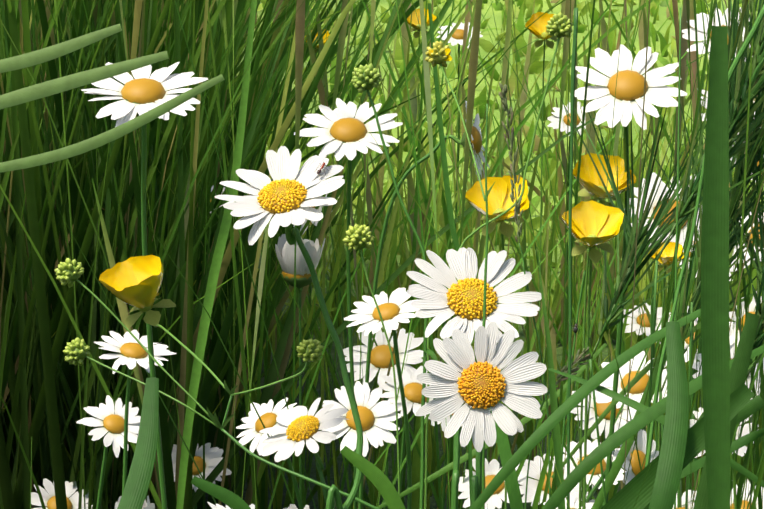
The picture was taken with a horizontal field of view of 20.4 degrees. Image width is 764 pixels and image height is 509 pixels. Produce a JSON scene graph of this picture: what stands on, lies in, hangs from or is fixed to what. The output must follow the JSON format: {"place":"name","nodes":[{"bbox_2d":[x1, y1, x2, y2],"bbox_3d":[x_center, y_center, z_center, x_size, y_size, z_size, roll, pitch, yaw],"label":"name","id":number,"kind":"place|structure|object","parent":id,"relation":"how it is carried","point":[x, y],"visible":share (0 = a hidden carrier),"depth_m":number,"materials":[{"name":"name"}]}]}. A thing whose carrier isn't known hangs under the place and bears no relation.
{"place":"outdoors","nodes":[
{"label":"outdoors","id":0,"kind":"place"},
{"bbox_2d":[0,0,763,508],"bbox_3d":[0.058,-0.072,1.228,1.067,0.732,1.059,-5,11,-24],"label":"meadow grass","id":1,"kind":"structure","parent":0,"point":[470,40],"depth_m":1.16,"materials":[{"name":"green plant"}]},
{"bbox_2d":[205,0,763,508],"bbox_3d":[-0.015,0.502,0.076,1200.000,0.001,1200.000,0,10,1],"label":"ground","id":2,"kind":"structure","parent":0,"point":[549,52],"depth_m":4.31,"materials":[{"name":"green plant"}]},
{"bbox_2d":[31,478,92,508],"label":"daisy","id":3,"kind":"object","parent":2,"relation":"on","point":[49,500],"visible":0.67,"depth_m":1.20,"materials":[{"name":"white plant"}]},
{"bbox_2d":[76,395,140,508],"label":"daisy","id":4,"kind":"object","parent":2,"relation":"on","point":[112,423],"visible":0.96,"depth_m":0.99,"materials":[{"name":"white plant"}]},
{"bbox_2d":[94,330,175,493],"bbox_3d":[-0.119,0.190,0.972,0.054,0.314,0.037,5,11,26],"label":"daisy","id":5,"kind":"object","parent":2,"relation":"on","point":[131,350],"visible":0.9,"depth_m":0.94,"materials":[{"name":"white plant"}]},
{"bbox_2d":[115,496,154,508],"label":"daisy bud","id":6,"kind":"object","parent":2,"relation":"on","point":[147,505],"visible":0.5,"depth_m":0.99,"materials":[{"name":"white plant"}]},
{"bbox_2d":[81,62,207,508],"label":"daisy","id":7,"kind":"object","parent":2,"relation":"on","point":[142,92],"visible":0.88,"depth_m":0.80,"materials":[{"name":"white plant"}]},
{"bbox_2d":[172,443,231,508],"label":"daisy","id":8,"kind":"object","parent":2,"relation":"on","point":[213,457],"visible":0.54,"depth_m":1.29,"materials":[{"name":"white plant"}]},
{"bbox_2d":[54,258,379,508],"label":"buds","id":9,"kind":"object","parent":2,"relation":"on","point":[70,272],"visible":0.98,"depth_m":0.72,"materials":[{"name":"green plant"}]},
{"bbox_2d":[99,255,230,395],"bbox_3d":[-0.070,0.023,0.765,0.027,0.035,0.093,-7,12,-36],"label":"buttercup","id":10,"kind":"object","parent":9,"relation":"attached to","point":[136,282],"visible":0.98,"depth_m":0.79,"materials":[{"name":"yellow plant"}]},
{"bbox_2d":[210,186,245,444],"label":"daisy","id":11,"kind":"object","parent":2,"relation":"on","point":[239,407],"visible":0.02,"depth_m":1.76,"materials":[{"name":"white plant"}]},
{"bbox_2d":[207,502,254,508],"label":"daisy","id":12,"kind":"object","parent":2,"relation":"on","point":[218,506],"visible":0.58,"depth_m":0.95,"materials":[{"name":"white plant"}]},
{"bbox_2d":[236,397,302,508],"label":"daisy","id":13,"kind":"object","parent":2,"relation":"on","point":[266,415],"visible":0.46,"depth_m":1.01,"materials":[{"name":"white plant"}]},
{"bbox_2d":[215,146,362,508],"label":"daisy","id":14,"kind":"object","parent":2,"relation":"on","point":[283,196],"visible":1,"depth_m":0.69,"materials":[{"name":"white plant"}]},
{"bbox_2d":[283,504,308,508],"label":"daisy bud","id":15,"kind":"object","parent":2,"relation":"on","point":[292,506],"visible":1,"depth_m":0.72,"materials":[{"name":"white plant"}]},
{"bbox_2d":[275,234,324,499],"bbox_3d":[-0.049,0.141,1.265,0.031,0.309,0.029,-5,11,-28],"label":"daisy bud","id":16,"kind":"object","parent":2,"relation":"on","point":[284,249],"visible":0.83,"depth_m":1.24,"materials":[{"name":"white plant"}]},
{"bbox_2d":[259,397,348,508],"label":"daisy","id":17,"kind":"object","parent":2,"relation":"on","point":[297,428],"visible":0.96,"depth_m":0.73,"materials":[{"name":"white plant"}]},
{"bbox_2d":[293,193,340,470],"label":"daisy","id":18,"kind":"object","parent":2,"relation":"on","point":[309,287],"visible":0.06,"depth_m":1.52,"materials":[{"name":"white plant"}]},
{"bbox_2d":[304,29,329,391],"bbox_3d":[-0.058,-0.025,2.017,0.026,0.376,0.030,7,12,36],"label":"buttercup","id":19,"kind":"object","parent":2,"relation":"on","point":[324,42],"visible":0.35,"depth_m":1.99,"materials":[{"name":"yellow plant"}]},
{"bbox_2d":[294,98,402,497],"bbox_3d":[-0.011,0.119,1.128,0.064,0.401,0.051,-9,14,-42],"label":"daisy","id":20,"kind":"object","parent":2,"relation":"on","point":[346,133],"visible":0.98,"depth_m":1.09,"materials":[{"name":"white plant"}]},
{"bbox_2d":[0,0,709,508],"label":"grass","id":21,"kind":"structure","parent":2,"relation":"on","point":[40,376],"depth_m":1.23,"materials":[{"name":"green plant"}]},
{"bbox_2d":[322,381,400,508],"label":"daisy","id":22,"kind":"object","parent":2,"relation":"on","point":[376,419],"visible":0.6,"depth_m":0.99,"materials":[{"name":"white plant"}]},
{"bbox_2d":[0,0,763,508],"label":"grass blades","id":23,"kind":"object","parent":2,"relation":"on","point":[730,404],"visible":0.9,"depth_m":0.45,"materials":[{"name":"green plant"}]},
{"bbox_2d":[344,287,419,508],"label":"daisy","id":24,"kind":"object","parent":2,"relation":"on","point":[392,312],"visible":0.9,"depth_m":0.99,"materials":[{"name":"white plant"}]},
{"bbox_2d":[30,425,735,508],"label":"grass blade","id":25,"kind":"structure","parent":2,"relation":"on","point":[557,472],"depth_m":0.62,"materials":[{"name":"green plant"}]},
{"bbox_2d":[343,328,423,508],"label":"daisy","id":26,"kind":"object","parent":2,"relation":"on","point":[380,357],"visible":0.62,"depth_m":1.19,"materials":[{"name":"white plant"}]},
{"bbox_2d":[379,366,445,492],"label":"daisy","id":27,"kind":"object","parent":2,"relation":"on","point":[412,384],"visible":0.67,"depth_m":1.07,"materials":[{"name":"white plant"}]},
{"bbox_2d":[407,8,436,299],"bbox_3d":[0.029,-0.006,1.818,0.026,0.407,0.030,-7,12,-35],"label":"buttercup","id":28,"kind":"object","parent":2,"relation":"on","point":[415,24],"visible":0.5,"depth_m":1.79,"materials":[{"name":"yellow plant"}]},
{"bbox_2d":[358,101,489,508],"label":"daisy","id":29,"kind":"object","parent":2,"relation":"on","point":[476,142],"visible":0.56,"depth_m":1.05,"materials":[{"name":"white plant"}]},
{"bbox_2d":[436,22,482,318],"bbox_3d":[0.066,-0.031,2.029,0.041,0.383,0.062,-7,12,-33],"label":"daisy","id":30,"kind":"object","parent":2,"relation":"on","point":[456,37],"visible":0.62,"depth_m":1.99,"materials":[{"name":"white plant"}]},
{"bbox_2d":[428,402,490,508],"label":"daisy","id":31,"kind":"object","parent":2,"relation":"on","point":[444,422],"visible":0.15,"depth_m":1.31,"materials":[{"name":"white plant"}]},
{"bbox_2d":[406,247,541,508],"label":"daisy","id":32,"kind":"object","parent":2,"relation":"on","point":[461,299],"visible":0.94,"depth_m":0.70,"materials":[{"name":"white plant"}]},
{"bbox_2d":[416,322,546,505],"bbox_3d":[0.031,0.209,0.675,0.033,0.380,0.030,-8,12,-37],"label":"daisy","id":33,"kind":"object","parent":2,"relation":"on","point":[483,385],"visible":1,"depth_m":0.64,"materials":[{"name":"white plant"}]},
{"bbox_2d":[458,458,526,508],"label":"daisy","id":34,"kind":"object","parent":2,"relation":"on","point":[492,470],"visible":0.52,"depth_m":1.14,"materials":[{"name":"white plant"}]},
{"bbox_2d":[465,175,528,508],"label":"buttercup","id":35,"kind":"object","parent":2,"relation":"on","point":[499,201],"visible":0.69,"depth_m":0.86,"materials":[{"name":"yellow plant"}]},
{"bbox_2d":[525,12,556,508],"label":"buttercup","id":36,"kind":"object","parent":2,"relation":"on","point":[537,28],"visible":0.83,"depth_m":1.34,"materials":[{"name":"yellow plant"}]},
{"bbox_2d":[343,4,763,508],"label":"buds","id":37,"kind":"object","parent":2,"relation":"on","point":[368,78],"visible":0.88,"depth_m":0.70,"materials":[{"name":"green plant"}]},
{"bbox_2d":[519,454,592,508],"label":"daisy","id":38,"kind":"object","parent":2,"relation":"on","point":[534,468],"visible":0.17,"depth_m":1.29,"materials":[{"name":"white plant"}]},
{"bbox_2d":[547,101,585,434],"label":"daisy","id":39,"kind":"object","parent":2,"relation":"on","point":[554,120],"visible":0.48,"depth_m":1.69,"materials":[{"name":"white plant"}]},
{"bbox_2d":[543,494,594,508],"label":"daisy","id":40,"kind":"object","parent":2,"relation":"on","point":[589,504],"visible":0.35,"depth_m":0.94,"materials":[{"name":"white plant"}]},
{"bbox_2d":[553,439,625,499],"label":"daisy","id":41,"kind":"object","parent":2,"relation":"on","point":[592,446],"visible":0.29,"depth_m":1.04,"materials":[{"name":"white plant"}]},
{"bbox_2d":[562,200,623,508],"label":"buttercup","id":42,"kind":"object","parent":2,"relation":"on","point":[595,224],"visible":0.96,"depth_m":0.75,"materials":[{"name":"yellow plant"}]},
{"bbox_2d":[570,380,634,508],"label":"daisy","id":43,"kind":"object","parent":2,"relation":"on","point":[604,424],"visible":0.31,"depth_m":1.13,"materials":[{"name":"white plant"}]},
{"bbox_2d":[573,153,635,508],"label":"buttercup","id":44,"kind":"object","parent":2,"relation":"on","point":[590,183],"visible":0.73,"depth_m":0.84,"materials":[{"name":"yellow plant"}]},
{"bbox_2d":[586,422,658,502],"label":"daisy","id":45,"kind":"object","parent":2,"relation":"on","point":[634,469],"visible":0.33,"depth_m":0.93,"materials":[{"name":"white plant"}]},
{"bbox_2d":[575,44,686,506],"bbox_3d":[0.094,0.140,0.862,0.044,0.450,0.070,0,10,2],"label":"daisy","id":46,"kind":"object","parent":2,"relation":"on","point":[629,88],"visible":0.9,"depth_m":0.81,"materials":[{"name":"white plant"}]},
{"bbox_2d":[595,351,666,430],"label":"daisy","id":47,"kind":"object","parent":2,"relation":"on","point":[636,392],"visible":0.44,"depth_m":0.99,"materials":[{"name":"white plant"}]},
{"bbox_2d":[623,303,670,367],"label":"daisy","id":48,"kind":"object","parent":2,"relation":"on","point":[636,323],"visible":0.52,"depth_m":1.49,"materials":[{"name":"white plant"}]},
{"bbox_2d":[553,0,763,508],"bbox_3d":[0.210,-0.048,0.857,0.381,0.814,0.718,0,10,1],"label":"meadow grass","id":49,"kind":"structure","parent":2,"relation":"on","point":[741,274],"depth_m":0.79,"materials":[{"name":"green plant"}]},
{"bbox_2d":[624,172,699,450],"bbox_3d":[0.150,0.144,1.058,0.045,0.376,0.084,6,11,29],"label":"daisy","id":50,"kind":"object","parent":2,"relation":"on","point":[655,201],"visible":0.12,"depth_m":1.01,"materials":[{"name":"white plant"}]},
{"bbox_2d":[648,242,683,450],"bbox_3d":[0.127,0.170,0.966,0.016,0.356,0.019,6,12,32],"label":"buttercup","id":51,"kind":"object","parent":2,"relation":"on","point":[665,260],"visible":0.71,"depth_m":0.94,"materials":[{"name":"yellow plant"}]},
{"bbox_2d":[673,490,696,508],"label":"daisy","id":52,"kind":"object","parent":2,"relation":"on","point":[689,499],"visible":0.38,"depth_m":0.98,"materials":[{"name":"white plant"}]},
{"bbox_2d":[658,306,733,418],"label":"daisy","id":53,"kind":"object","parent":2,"relation":"on","point":[687,341],"visible":0.06,"depth_m":1.18,"materials":[{"name":"white plant"}]},
{"bbox_2d":[680,241,736,316],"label":"daisy","id":54,"kind":"object","parent":2,"relation":"on","point":[731,269],"visible":0.02,"depth_m":1.06,"materials":[{"name":"white plant"}]},
{"bbox_2d":[682,8,752,489],"bbox_3d":[0.150,0.107,1.040,0.036,0.455,0.070,-5,11,-29],"label":"daisy","id":55,"kind":"object","parent":2,"relation":"on","point":[700,32],"visible":0.08,"depth_m":0.99,"materials":[{"name":"white plant"}]},
{"bbox_2d":[677,90,760,507],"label":"daisy","id":56,"kind":"object","parent":2,"relation":"on","point":[679,497],"visible":0.02,"depth_m":0.94,"materials":[{"name":"white plant"}]},
{"bbox_2d":[690,407,758,457],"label":"daisy","id":57,"kind":"object","parent":2,"relation":"on","point":[743,449],"visible":0.08,"depth_m":0.99,"materials":[{"name":"white plant"}]},
{"bbox_2d":[690,158,761,490],"bbox_3d":[0.186,0.128,1.125,0.041,0.383,0.052,-6,12,-31],"label":"daisy","id":58,"kind":"object","parent":2,"relation":"on","point":[694,459],"depth_m":1.13,"materials":[{"name":"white plant"}]},
{"bbox_2d":[692,344,763,399],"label":"daisy","id":59,"kind":"object","parent":2,"relation":"on","point":[700,360],"visible":0.02,"depth_m":1.03,"materials":[{"name":"white plant"}]},
{"bbox_2d":[729,291,761,357],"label":"daisy","id":60,"kind":"object","parent":2,"relation":"on","point":[752,305],"visible":0.12,"depth_m":0.94,"materials":[{"name":"white plant"}]},
{"bbox_2d":[730,479,763,508],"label":"daisy","id":61,"kind":"object","parent":2,"relation":"on","point":[747,493],"visible":0.23,"depth_m":0.97,"materials":[{"name":"white plant"}]},
{"bbox_2d":[734,212,763,267],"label":"daisy","id":62,"kind":"object","parent":2,"relation":"on","point":[751,236],"visible":0.04,"depth_m":0.96,"materials":[{"name":"white plant"}]},
{"bbox_2d":[561,0,763,508],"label":"awned grass heads","id":63,"kind":"object","parent":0,"point":[738,88],"depth_m":0.78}
]}

